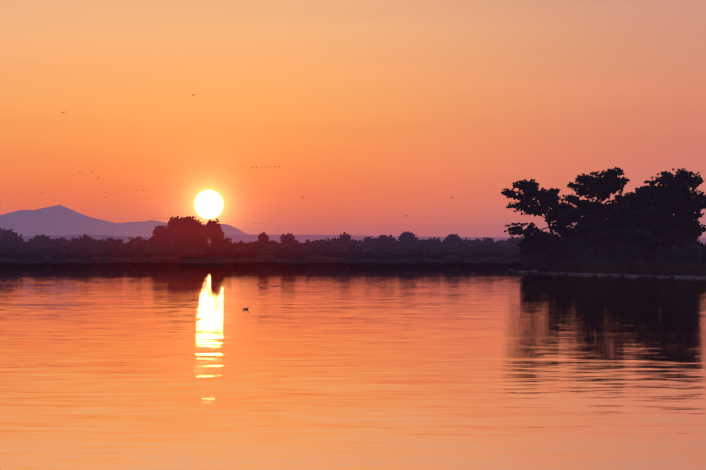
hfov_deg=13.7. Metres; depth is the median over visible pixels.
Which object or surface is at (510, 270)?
shore rocks
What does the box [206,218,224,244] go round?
shore tree
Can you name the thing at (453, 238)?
shore tree
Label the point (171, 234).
shore tree
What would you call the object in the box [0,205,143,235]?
mountain
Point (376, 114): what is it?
sky
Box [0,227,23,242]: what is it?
shore tree
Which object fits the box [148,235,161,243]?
shore tree
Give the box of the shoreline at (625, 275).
[518,270,705,278]
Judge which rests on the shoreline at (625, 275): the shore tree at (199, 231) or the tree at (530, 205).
the tree at (530, 205)
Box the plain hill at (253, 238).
[130,235,705,244]
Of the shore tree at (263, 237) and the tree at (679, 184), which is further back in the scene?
the shore tree at (263, 237)
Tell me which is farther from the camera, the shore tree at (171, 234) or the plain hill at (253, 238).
the plain hill at (253, 238)
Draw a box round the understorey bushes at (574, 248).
[518,216,705,271]
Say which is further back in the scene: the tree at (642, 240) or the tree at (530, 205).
the tree at (530, 205)
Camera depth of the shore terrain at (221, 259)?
952.07 m
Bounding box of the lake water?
[0,263,705,469]
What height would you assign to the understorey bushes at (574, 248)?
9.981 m
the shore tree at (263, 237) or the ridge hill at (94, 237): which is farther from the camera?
the ridge hill at (94, 237)
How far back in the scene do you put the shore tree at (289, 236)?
968.36 m
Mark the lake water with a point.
(399, 366)
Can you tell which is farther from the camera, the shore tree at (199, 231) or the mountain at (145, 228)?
the mountain at (145, 228)
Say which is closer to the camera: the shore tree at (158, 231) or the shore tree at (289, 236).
the shore tree at (289, 236)
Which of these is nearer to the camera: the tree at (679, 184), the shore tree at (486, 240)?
the tree at (679, 184)
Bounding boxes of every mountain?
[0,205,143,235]
[117,220,249,235]
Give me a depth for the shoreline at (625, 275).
458.34 m
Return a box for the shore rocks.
[507,268,673,277]
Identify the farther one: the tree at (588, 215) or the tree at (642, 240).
the tree at (588, 215)
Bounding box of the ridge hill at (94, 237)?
[18,235,149,242]
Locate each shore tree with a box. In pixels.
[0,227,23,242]
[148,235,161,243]
[152,225,167,243]
[163,225,186,241]
[167,215,203,240]
[190,223,209,246]
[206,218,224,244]
[257,232,268,244]
[279,233,294,242]
[339,232,350,244]
[398,231,418,242]
[445,234,460,243]
[482,237,495,245]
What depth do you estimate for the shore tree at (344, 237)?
975.32 m
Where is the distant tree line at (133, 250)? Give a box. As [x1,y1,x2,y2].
[0,233,560,262]
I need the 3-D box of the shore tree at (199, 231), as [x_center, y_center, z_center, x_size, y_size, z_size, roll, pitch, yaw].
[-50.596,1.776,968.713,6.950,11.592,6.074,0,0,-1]
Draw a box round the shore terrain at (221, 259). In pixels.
[2,256,520,262]
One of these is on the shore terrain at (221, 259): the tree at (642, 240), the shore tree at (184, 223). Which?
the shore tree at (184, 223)
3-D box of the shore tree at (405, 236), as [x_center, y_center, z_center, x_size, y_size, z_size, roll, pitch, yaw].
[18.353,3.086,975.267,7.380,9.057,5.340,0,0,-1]
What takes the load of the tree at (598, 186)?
on the shoreline at (625, 275)
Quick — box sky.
[0,0,705,237]

